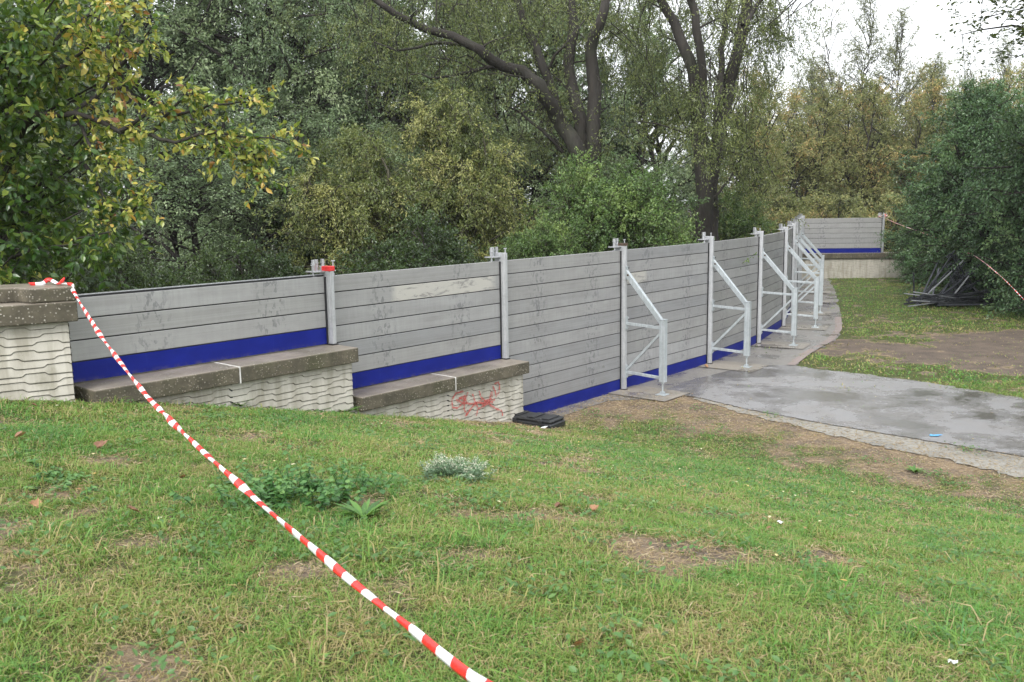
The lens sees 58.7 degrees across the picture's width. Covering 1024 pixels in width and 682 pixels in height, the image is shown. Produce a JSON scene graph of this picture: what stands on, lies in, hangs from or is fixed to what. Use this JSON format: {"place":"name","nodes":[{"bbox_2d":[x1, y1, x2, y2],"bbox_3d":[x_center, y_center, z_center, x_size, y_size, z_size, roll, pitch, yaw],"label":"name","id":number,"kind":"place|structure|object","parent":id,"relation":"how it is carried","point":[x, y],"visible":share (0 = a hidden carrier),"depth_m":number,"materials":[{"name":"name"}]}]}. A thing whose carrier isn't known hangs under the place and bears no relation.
{"place":"outdoors","nodes":[
{"label":"outdoors","id":0,"kind":"place"},
{"bbox_2d":[0,207,1023,681],"bbox_3d":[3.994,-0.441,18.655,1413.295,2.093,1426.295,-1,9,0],"label":"ground","id":1,"kind":"structure","parent":0,"point":[978,347],"depth_m":5.21,"materials":[{"name":"plant"}]},
{"bbox_2d":[0,3,75,268],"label":"tall tree","id":2,"kind":"object","parent":1,"relation":"on","point":[30,128],"visible":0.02,"depth_m":32.23,"materials":[{"name":"green plant"}]},
{"bbox_2d":[0,282,77,401],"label":"concrete wall","id":3,"kind":"structure","parent":1,"relation":"on","point":[35,355],"depth_m":7.95,"materials":[{"name":"concrete"}]},
{"bbox_2d":[28,277,491,681],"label":"barrier tape","id":4,"kind":"object","parent":3,"relation":"attached to","point":[458,667],"visible":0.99,"depth_m":3.25,"materials":[{"name":"plastic"}]},
{"bbox_2d":[22,458,115,496],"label":"nettle plant","id":5,"kind":"object","parent":1,"relation":"on","point":[55,473],"visible":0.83,"depth_m":5.15,"materials":[{"name":"green plant"}]},
{"bbox_2d":[2,0,140,276],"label":"tall tree","id":6,"kind":"object","parent":1,"relation":"on","point":[86,128],"depth_m":34.64,"materials":[{"name":"green plant"}]},
{"bbox_2d":[0,197,168,290],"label":"leafy bush","id":7,"kind":"object","parent":1,"relation":"on","point":[50,266],"visible":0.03,"depth_m":14.61,"materials":[{"name":"green plant"}]},
{"bbox_2d":[62,233,190,293],"bbox_3d":[-5.666,0.118,13.270,3.783,3.400,3.659,1,9,12],"label":"leafy bush","id":8,"kind":"object","parent":1,"relation":"on","point":[152,282],"visible":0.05,"depth_m":13.41,"materials":[{"name":"green plant"}]},
{"bbox_2d":[0,0,267,276],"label":"tall tree","id":9,"kind":"object","parent":1,"relation":"on","point":[152,69],"visible":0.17,"depth_m":29.94,"materials":[{"name":"green plant"}]},
{"bbox_2d":[0,0,325,290],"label":"broadleaf tree","id":10,"kind":"object","parent":1,"relation":"on","point":[28,28],"visible":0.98,"depth_m":8.98,"materials":[{"name":"green plant"}]},
{"bbox_2d":[112,238,240,289],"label":"leafy bush","id":11,"kind":"object","parent":1,"relation":"on","point":[198,268],"visible":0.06,"depth_m":14.58,"materials":[{"name":"green plant"}]},
{"bbox_2d":[73,71,309,283],"bbox_3d":[-6.698,-2.324,18.532,4.441,6.014,4.063,7,12,42],"label":"slender tree","id":12,"kind":"object","parent":1,"relation":"on","point":[175,166],"visible":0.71,"depth_m":18.07,"materials":[{"name":"green plant"}]},
{"bbox_2d":[122,205,264,283],"bbox_3d":[-7.840,-1.747,23.945,4.419,3.808,4.535,5,10,32],"label":"leafy bush","id":13,"kind":"object","parent":1,"relation":"on","point":[216,245],"visible":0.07,"depth_m":23.01,"materials":[{"name":"green plant"}]},
{"bbox_2d":[98,0,322,262],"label":"tall tree","id":14,"kind":"object","parent":1,"relation":"on","point":[171,81],"visible":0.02,"depth_m":35.79,"materials":[{"name":"green plant"}]},
{"bbox_2d":[74,344,358,413],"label":"concrete wall","id":15,"kind":"structure","parent":1,"relation":"on","point":[314,378],"depth_m":9.57,"materials":[{"name":"concrete"}]},
{"bbox_2d":[68,274,327,382],"bbox_3d":[-3.153,-0.196,9.577,0.054,0.825,2.973,7,11,41],"label":"flood barrier","id":16,"kind":"object","parent":15,"relation":"on","point":[150,329],"visible":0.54,"depth_m":9.39,"materials":[{"name":"metal"}]},
{"bbox_2d":[305,259,338,344],"bbox_3d":[-2.196,-0.453,10.646,0.249,1.000,0.345,7,11,41],"label":"barrier post","id":17,"kind":"object","parent":15,"relation":"on","point":[327,272],"visible":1,"depth_m":10.60,"materials":[{"name":"metal"}]},
{"bbox_2d":[123,92,334,278],"bbox_3d":[-6.178,-2.731,21.151,4.441,6.014,4.063,5,10,34],"label":"slender tree","id":18,"kind":"object","parent":1,"relation":"on","point":[251,222],"visible":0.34,"depth_m":20.83,"materials":[{"name":"green plant"}]},
{"bbox_2d":[168,463,339,514],"bbox_3d":[-1.300,0.802,4.711,0.569,0.238,0.741,5,10,34],"label":"nettle plant","id":19,"kind":"object","parent":1,"relation":"on","point":[284,491],"visible":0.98,"depth_m":4.76,"materials":[{"name":"green plant"}]},
{"bbox_2d":[182,226,327,284],"bbox_3d":[-4.661,-0.389,16.500,3.783,3.400,3.659,4,10,27],"label":"leafy bush","id":20,"kind":"object","parent":1,"relation":"on","point":[277,266],"visible":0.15,"depth_m":16.07,"materials":[{"name":"green plant"}]},
{"bbox_2d":[185,95,324,267],"bbox_3d":[-6.140,-2.978,22.772,4.063,6.014,4.441,1,9,10],"label":"slender tree","id":21,"kind":"object","parent":1,"relation":"on","point":[255,121],"visible":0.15,"depth_m":22.29,"materials":[{"name":"green plant"}]},
{"bbox_2d":[141,0,417,275],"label":"tall tree","id":22,"kind":"object","parent":1,"relation":"on","point":[275,64],"visible":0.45,"depth_m":30.40,"materials":[{"name":"green plant"}]},
{"bbox_2d":[243,107,357,262],"bbox_3d":[-5.409,-3.247,24.463,4.441,6.014,4.063,-3,9,-14],"label":"slender tree","id":23,"kind":"object","parent":1,"relation":"on","point":[324,124],"visible":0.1,"depth_m":24.02,"materials":[{"name":"green plant"}]},
{"bbox_2d":[226,208,384,279],"bbox_3d":[-5.559,-1.831,24.119,4.574,4.250,4.728,-8,11,-38],"label":"leafy bush","id":24,"kind":"object","parent":1,"relation":"on","point":[308,255],"visible":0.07,"depth_m":23.32,"materials":[{"name":"green plant"}]},
{"bbox_2d":[212,445,400,504],"bbox_3d":[-1.147,0.778,5.182,0.985,0.267,0.773,6,11,40],"label":"nettle plant","id":25,"kind":"object","parent":1,"relation":"on","point":[307,481],"visible":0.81,"depth_m":5.12,"materials":[{"name":"green plant"}]},
{"bbox_2d":[247,102,370,260],"bbox_3d":[-5.013,-3.193,24.070,4.441,6.014,4.063,-4,9,-22],"label":"slender tree","id":26,"kind":"object","parent":1,"relation":"on","point":[301,123],"visible":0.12,"depth_m":23.53,"materials":[{"name":"green plant"}]},
{"bbox_2d":[241,0,433,253],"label":"tall tree","id":27,"kind":"object","parent":1,"relation":"on","point":[324,31],"visible":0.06,"depth_m":37.85,"materials":[{"name":"green plant"}]},
{"bbox_2d":[242,122,454,275],"bbox_3d":[-3.559,-1.651,19.569,4.361,6.024,4.337,-5,10,-26],"label":"olive tree","id":28,"kind":"object","parent":1,"relation":"on","point":[330,208],"visible":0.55,"depth_m":18.73,"materials":[{"name":"green plant"}]},
{"bbox_2d":[332,498,392,520],"bbox_3d":[-0.779,0.869,4.714,0.320,0.094,0.267,-6,10,-30],"label":"weed rosette","id":29,"kind":"object","parent":1,"relation":"on","point":[356,508],"visible":0.98,"depth_m":4.74,"materials":[{"name":"green plant"}]},
{"bbox_2d":[343,112,421,240],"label":"slender tree","id":30,"kind":"object","parent":1,"relation":"on","point":[375,125],"visible":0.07,"depth_m":25.55,"materials":[{"name":"green plant"}]},
{"bbox_2d":[303,0,498,187],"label":"tall tree","id":31,"kind":"object","parent":1,"relation":"on","point":[361,119],"visible":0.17,"depth_m":34.48,"materials":[{"name":"green plant"}]},
{"bbox_2d":[319,194,501,274],"bbox_3d":[-1.788,-0.800,17.531,4.728,4.000,4.574,1,9,12],"label":"leafy bush","id":32,"kind":"object","parent":1,"relation":"on","point":[426,250],"visible":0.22,"depth_m":16.72,"materials":[{"name":"green plant"}]},
{"bbox_2d":[353,359,528,422],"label":"concrete wall","id":33,"kind":"structure","parent":1,"relation":"on","point":[489,391],"depth_m":11.92,"materials":[{"name":"concrete"}]},
{"bbox_2d":[334,261,500,388],"bbox_3d":[-1.159,-0.257,11.873,0.054,1.395,3.030,7,11,41],"label":"flood barrier","id":34,"kind":"object","parent":33,"relation":"on","point":[392,325],"visible":0.86,"depth_m":11.77,"materials":[{"name":"metal"}]},
{"bbox_2d":[484,247,509,359],"bbox_3d":[-0.186,-0.533,12.965,0.249,1.600,0.345,7,11,40],"label":"barrier post","id":35,"kind":"object","parent":33,"relation":"on","point":[501,258],"visible":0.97,"depth_m":12.92,"materials":[{"name":"metal"}]},
{"bbox_2d":[337,76,550,265],"bbox_3d":[-1.548,-2.454,20.915,5.690,7.116,5.614,-1,9,0],"label":"olive tree","id":36,"kind":"object","parent":1,"relation":"on","point":[472,212],"visible":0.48,"depth_m":20.41,"materials":[{"name":"green plant"}]},
{"bbox_2d":[420,451,497,484],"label":"flowering plant","id":37,"kind":"object","parent":1,"relation":"on","point":[453,468],"visible":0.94,"depth_m":6.16,"materials":[{"name":"green plant"}]},
{"bbox_2d":[253,0,672,245],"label":"willow tree","id":38,"kind":"object","parent":1,"relation":"on","point":[581,132],"visible":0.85,"depth_m":27.22,"materials":[{"name":"green plant"}]},
{"bbox_2d":[393,0,554,224],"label":"tall tree","id":39,"kind":"object","parent":1,"relation":"on","point":[514,94],"visible":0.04,"depth_m":40.11,"materials":[{"name":"green plant"}]},
{"bbox_2d":[8,317,1014,580],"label":"leaf litter","id":40,"kind":"object","parent":1,"relation":"on","point":[572,451],"visible":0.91,"depth_m":6.88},
{"bbox_2d":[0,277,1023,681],"bbox_3d":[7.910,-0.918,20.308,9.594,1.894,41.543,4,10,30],"label":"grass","id":41,"kind":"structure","parent":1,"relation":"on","point":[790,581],"depth_m":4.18,"materials":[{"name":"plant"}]},
{"bbox_2d":[0,399,1023,681],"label":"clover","id":42,"kind":"object","parent":1,"relation":"on","point":[514,583],"visible":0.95,"depth_m":4.62,"materials":[{"name":"green plant"}]},
{"bbox_2d":[479,207,593,260],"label":"leafy bush","id":43,"kind":"object","parent":1,"relation":"on","point":[554,242],"visible":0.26,"depth_m":18.78,"materials":[{"name":"green plant"}]},
{"bbox_2d":[512,410,564,428],"bbox_3d":[0.241,1.067,12.893,0.989,0.220,0.439,5,10,34],"label":"plastic case","id":44,"kind":"object","parent":1,"relation":"on","point":[540,419],"visible":0.72,"depth_m":12.68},
{"bbox_2d":[425,0,663,251],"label":"tall tree","id":45,"kind":"object","parent":1,"relation":"on","point":[536,190],"visible":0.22,"depth_m":37.19,"materials":[{"name":"green plant"}]},
{"bbox_2d":[548,54,650,251],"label":"tall tree","id":46,"kind":"object","parent":1,"relation":"on","point":[614,95],"visible":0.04,"depth_m":43.30,"materials":[{"name":"green plant"}]},
{"bbox_2d":[494,146,758,268],"bbox_3d":[2.403,-1.843,20.185,6.057,4.976,5.285,-4,9,-17],"label":"leafy bush","id":47,"kind":"object","parent":1,"relation":"on","point":[631,203],"visible":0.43,"depth_m":19.48,"materials":[{"name":"green plant"}]},
{"bbox_2d":[600,0,738,243],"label":"tall tree","id":48,"kind":"object","parent":1,"relation":"on","point":[684,185],"visible":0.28,"depth_m":38.58,"materials":[{"name":"green plant"}]},
{"bbox_2d":[545,278,842,415],"bbox_3d":[7.390,-0.613,24.498,3.383,0.001,26.232,3,10,26],"label":"paving strip","id":49,"kind":"object","parent":1,"relation":"on","point":[775,356],"visible":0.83,"depth_m":19.35,"materials":[{"name":"concrete"}]},
{"bbox_2d":[507,250,620,412],"bbox_3d":[0.843,-0.150,14.241,0.055,2.380,3.048,6,11,40],"label":"flood barrier","id":50,"kind":"object","parent":49,"relation":"on","point":[564,324],"visible":0.88,"depth_m":14.19,"materials":[{"name":"metal"}]},
{"bbox_2d":[610,385,689,400],"bbox_3d":[2.289,0.867,15.211,1.100,0.001,0.840,6,11,40],"label":"concrete pad","id":51,"kind":"object","parent":49,"relation":"on","point":[635,391],"visible":1,"depth_m":15.20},
{"bbox_2d":[608,238,668,395],"bbox_3d":[2.108,-0.407,15.098,1.040,2.562,0.345,6,11,40],"label":"barrier post","id":52,"kind":"object","parent":51,"relation":"on","point":[625,274],"visible":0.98,"depth_m":15.16,"materials":[{"name":"metal"}]},
{"bbox_2d":[627,242,708,386],"bbox_3d":[2.817,-0.534,16.559,0.057,2.380,3.043,6,11,39],"label":"flood barrier","id":53,"kind":"object","parent":49,"relation":"on","point":[672,281],"visible":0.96,"depth_m":16.59,"materials":[{"name":"metal"}]},
{"bbox_2d":[699,360,768,371],"bbox_3d":[4.274,0.478,17.560,1.100,0.001,0.840,6,11,36],"label":"concrete pad","id":54,"kind":"object","parent":49,"relation":"on","point":[720,364],"visible":0.83,"depth_m":17.54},
{"bbox_2d":[698,232,751,367],"bbox_3d":[4.089,-0.793,17.438,1.040,2.562,0.345,6,11,36],"label":"barrier post","id":55,"kind":"object","parent":54,"relation":"on","point":[712,265],"visible":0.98,"depth_m":17.49,"materials":[{"name":"metal"}]},
{"bbox_2d":[712,236,758,360],"bbox_3d":[4.606,-0.921,18.922,0.054,2.380,2.896,5,10,33],"label":"flood barrier","id":56,"kind":"object","parent":49,"relation":"on","point":[732,255],"visible":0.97,"depth_m":18.86,"materials":[{"name":"metal"}]},
{"bbox_2d":[761,232,783,339],"bbox_3d":[6.080,-1.326,21.434,0.057,2.380,2.946,3,10,26],"label":"flood barrier","id":57,"kind":"object","parent":49,"relation":"on","point":[773,245],"visible":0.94,"depth_m":21.54,"materials":[{"name":"metal"}]},
{"bbox_2d":[752,340,810,348],"bbox_3d":[5.924,0.079,20.016,1.100,0.001,0.840,4,10,30],"label":"concrete pad","id":58,"kind":"object","parent":49,"relation":"on","point":[780,344],"visible":1,"depth_m":20.01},
{"bbox_2d":[752,227,797,345],"bbox_3d":[5.732,-1.190,19.875,1.040,2.562,0.345,4,10,30],"label":"barrier post","id":59,"kind":"object","parent":58,"relation":"on","point":[762,254],"visible":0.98,"depth_m":19.90,"materials":[{"name":"metal"}]},
{"bbox_2d":[780,324,827,329],"bbox_3d":[7.287,-0.349,22.693,1.100,0.001,0.840,3,9,23],"label":"concrete pad","id":60,"kind":"object","parent":49,"relation":"on","point":[821,327],"visible":0.83,"depth_m":22.64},
{"bbox_2d":[777,224,818,327],"bbox_3d":[7.090,-1.615,22.532,1.040,2.562,0.345,3,9,23],"label":"barrier post","id":61,"kind":"object","parent":60,"relation":"on","point":[787,248],"visible":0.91,"depth_m":22.53,"materials":[{"name":"metal"}]},
{"bbox_2d":[790,311,830,314],"bbox_3d":[8.355,-0.792,25.498,1.100,0.001,0.840,2,9,20],"label":"concrete pad","id":62,"kind":"object","parent":49,"relation":"on","point":[811,312],"visible":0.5,"depth_m":25.49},
{"bbox_2d":[787,221,823,312],"bbox_3d":[8.157,-2.056,25.324,1.040,2.562,0.345,2,9,20],"label":"barrier post","id":63,"kind":"object","parent":62,"relation":"on","point":[790,224],"visible":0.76,"depth_m":25.31,"materials":[{"name":"metal"}]},
{"bbox_2d":[787,316,841,364],"bbox_3d":[7.238,-0.094,21.022,0.470,0.001,7.937,3,10,26],"label":"strip","id":64,"kind":"object","parent":49,"relation":"on","point":[830,338],"visible":1,"depth_m":20.09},
{"bbox_3d":[9.321,-1.237,28.322,1.100,0.001,0.840,2,9,19],"label":"concrete pad","id":65,"kind":"object","parent":49,"relation":"on","visible":0},
{"bbox_2d":[791,218,823,292],"bbox_3d":[9.122,-2.501,28.146,1.040,2.562,0.345,2,9,19],"label":"barrier post","id":66,"kind":"object","parent":65,"relation":"on","point":[798,237],"visible":0.45,"depth_m":28.13,"materials":[{"name":"metal"}]},
{"label":"concrete pad","id":67,"kind":"structure","parent":49,"relation":"on","visible":0},
{"bbox_2d":[795,217,824,291],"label":"barrier post","id":68,"kind":"object","parent":67,"relation":"on","point":[801,234],"visible":0.52,"depth_m":30.95,"materials":[{"name":"metal"}]},
{"bbox_2d":[564,0,830,243],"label":"willow tree","id":69,"kind":"object","parent":1,"relation":"on","point":[698,107],"visible":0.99,"depth_m":26.59,"materials":[{"name":"green plant"}]},
{"bbox_2d":[667,137,728,242],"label":"tall tree","id":70,"kind":"object","parent":1,"relation":"on","point":[689,157],"visible":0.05,"depth_m":51.22,"materials":[{"name":"green plant"}]},
{"bbox_2d":[681,182,779,243],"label":"shrub","id":71,"kind":"object","parent":1,"relation":"on","point":[742,225],"visible":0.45,"depth_m":32.10,"materials":[{"name":"green plant"}]},
{"bbox_2d":[682,66,795,211],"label":"autumn tree","id":72,"kind":"object","parent":1,"relation":"on","point":[751,118],"visible":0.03,"depth_m":57.31,"materials":[{"name":"green plant"}]},
{"bbox_2d":[690,64,813,233],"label":"autumn tree","id":73,"kind":"object","parent":1,"relation":"on","point":[777,155],"visible":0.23,"depth_m":41.75,"materials":[{"name":"green plant"}]},
{"bbox_2d":[722,191,798,238],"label":"shrub","id":74,"kind":"object","parent":1,"relation":"on","point":[784,216],"visible":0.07,"depth_m":38.39,"materials":[{"name":"green plant"}]},
{"bbox_2d":[786,228,792,316],"bbox_3d":[7.274,-1.754,24.128,0.055,2.380,2.970,2,9,20],"label":"flood barrier","id":75,"kind":"object","parent":1,"relation":"on","point":[789,263],"visible":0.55,"depth_m":24.69,"materials":[{"name":"metal"}]},
{"bbox_2d":[760,189,819,234],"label":"shrub","id":76,"kind":"object","parent":1,"relation":"on","point":[777,204],"visible":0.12,"depth_m":40.07,"materials":[{"name":"green plant"}]},
{"bbox_2d":[750,86,834,210],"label":"autumn tree","id":77,"kind":"object","parent":1,"relation":"on","point":[797,99],"visible":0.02,"depth_m":49.15,"materials":[{"name":"green plant"}]},
{"bbox_2d":[773,53,830,185],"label":"sparse tree","id":78,"kind":"object","parent":1,"relation":"on","point":[800,81],"visible":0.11,"depth_m":54.54,"materials":[{"name":"green plant"}]},
{"bbox_2d":[752,79,867,216],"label":"autumn tree","id":79,"kind":"object","parent":1,"relation":"on","point":[818,142],"visible":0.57,"depth_m":44.71,"materials":[{"name":"green plant"}]},
{"bbox_2d":[776,61,852,212],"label":"autumn tree","id":80,"kind":"object","parent":1,"relation":"on","point":[817,83],"visible":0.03,"depth_m":59.59,"materials":[{"name":"green plant"}]},
{"bbox_2d":[797,80,882,213],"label":"autumn tree","id":81,"kind":"object","parent":1,"relation":"on","point":[844,90],"visible":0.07,"depth_m":51.12,"materials":[{"name":"green plant"}]},
{"bbox_2d":[804,188,889,251],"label":"shrub","id":82,"kind":"object","parent":1,"relation":"on","point":[841,202],"visible":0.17,"depth_m":38.78,"materials":[{"name":"green plant"}]},
{"bbox_2d":[794,0,907,195],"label":"sparse tree","id":83,"kind":"object","parent":1,"relation":"on","point":[855,53],"visible":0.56,"depth_m":50.16,"materials":[{"name":"green plant"}]},
{"bbox_2d":[796,70,916,226],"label":"autumn tree","id":84,"kind":"object","parent":1,"relation":"on","point":[865,180],"visible":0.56,"depth_m":45.36,"materials":[{"name":"green plant"}]},
{"bbox_2d":[694,397,1023,476],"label":"gravel margin","id":85,"kind":"object","parent":1,"relation":"on","point":[1000,458],"visible":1,"depth_m":11.74,"materials":[{"name":"gravel"}]},
{"bbox_2d":[832,77,906,214],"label":"autumn tree","id":86,"kind":"object","parent":1,"relation":"on","point":[859,90],"visible":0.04,"depth_m":52.66,"materials":[{"name":"green plant"}]},
{"bbox_2d":[840,188,910,251],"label":"shrub","id":87,"kind":"object","parent":1,"relation":"on","point":[891,200],"visible":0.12,"depth_m":39.93,"materials":[{"name":"green plant"}]},
{"bbox_2d":[802,252,969,277],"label":"concrete wall","id":88,"kind":"structure","parent":1,"relation":"on","point":[853,265],"depth_m":36.34,"materials":[{"name":"concrete"}]},
{"bbox_2d":[804,218,881,252],"bbox_3d":[13.176,-4.209,36.386,3.089,1.395,0.056,0,9,8],"label":"flood barrier","id":89,"kind":"object","parent":88,"relation":"on","point":[840,235],"visible":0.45,"depth_m":36.35,"materials":[{"name":"metal"}]},
{"bbox_2d":[878,213,886,252],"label":"barrier post","id":90,"kind":"object","parent":88,"relation":"on","point":[882,228],"visible":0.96,"depth_m":36.06,"materials":[{"name":"metal"}]},
{"bbox_2d":[845,84,936,247],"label":"autumn tree","id":91,"kind":"object","parent":1,"relation":"on","point":[897,131],"visible":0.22,"depth_m":46.55,"materials":[{"name":"green plant"}]},
{"bbox_2d":[876,188,920,251],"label":"shrub","id":92,"kind":"object","parent":1,"relation":"on","point":[896,220],"visible":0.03,"depth_m":40.45,"materials":[{"name":"green plant"}]},
{"bbox_2d":[855,0,951,171],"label":"sparse tree","id":93,"kind":"object","parent":1,"relation":"on","point":[901,37],"visible":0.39,"depth_m":51.64,"materials":[{"name":"green plant"}]},
{"bbox_2d":[877,87,951,209],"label":"autumn tree","id":94,"kind":"object","parent":1,"relation":"on","point":[923,110],"visible":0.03,"depth_m":50.18,"materials":[{"name":"green plant"}]},
{"bbox_2d":[874,151,982,282],"bbox_3d":[15.730,-4.218,33.758,4.516,5.673,4.533,7,11,40],"label":"bushy tree","id":95,"kind":"object","parent":1,"relation":"on","point":[901,231],"visible":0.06,"depth_m":33.88,"materials":[{"name":"green plant"}]},
{"bbox_2d":[889,52,974,183],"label":"autumn tree","id":96,"kind":"object","parent":1,"relation":"on","point":[932,68],"visible":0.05,"depth_m":60.73,"materials":[{"name":"green plant"}]},
{"bbox_2d":[892,70,974,243],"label":"autumn tree","id":97,"kind":"object","parent":1,"relation":"on","point":[933,91],"visible":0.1,"depth_m":45.73,"materials":[{"name":"green plant"}]},
{"bbox_2d":[920,44,987,143],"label":"sparse tree","id":98,"kind":"object","parent":1,"relation":"on","point":[941,69],"visible":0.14,"depth_m":53.24,"materials":[{"name":"green plant"}]},
{"bbox_2d":[885,74,1023,305],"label":"bushy tree","id":99,"kind":"object","parent":1,"relation":"on","point":[968,119],"visible":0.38,"depth_m":27.99,"materials":[{"name":"green plant"}]},
{"bbox_2d":[930,301,1001,304],"bbox_3d":[13.059,-1.091,26.093,2.163,0.186,0.030,-1,9,0],"label":"metal bar","id":100,"kind":"object","parent":1,"relation":"on","point":[957,303],"visible":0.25,"depth_m":26.07,"materials":[{"name":"metal"}]},
{"bbox_2d":[925,49,1023,318],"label":"bushy tree","id":101,"kind":"object","parent":1,"relation":"on","point":[1012,185],"visible":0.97,"depth_m":24.13,"materials":[{"name":"green plant"}]},
{"bbox_2d":[934,0,1023,162],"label":"overhanging tree","id":102,"kind":"object","parent":1,"relation":"on","point":[1017,27],"visible":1,"depth_m":19.75,"materials":[{"name":"green plant"}]},
{"bbox_2d":[941,32,1018,133],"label":"sparse tree","id":103,"kind":"object","parent":1,"relation":"on","point":[997,64],"visible":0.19,"depth_m":55.95,"materials":[{"name":"green plant"}]},
{"bbox_2d":[989,45,1023,108],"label":"sparse tree","id":104,"kind":"object","parent":1,"relation":"on","point":[1005,67],"visible":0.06,"depth_m":52.52,"materials":[{"name":"green plant"}]},
{"bbox_2d":[993,60,1023,127],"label":"autumn tree","id":105,"kind":"object","parent":1,"relation":"on","point":[1017,74],"visible":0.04,"depth_m":46.51,"materials":[{"name":"green plant"}]},
{"bbox_2d":[9,0,1023,207],"label":"sky","id":106,"kind":"structure","parent":0,"point":[940,22],"materials":[{"name":"white"}]},
{"bbox_2d":[667,365,1023,455],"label":"asphalt path","id":107,"kind":"structure","parent":0,"point":[917,409],"depth_m":14.24,"materials":[{"name":"asphalt"}]},
{"bbox_2d":[696,397,1023,456],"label":"path joint","id":108,"kind":"object","parent":107,"relation":"on","point":[868,430],"visible":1,"depth_m":12.49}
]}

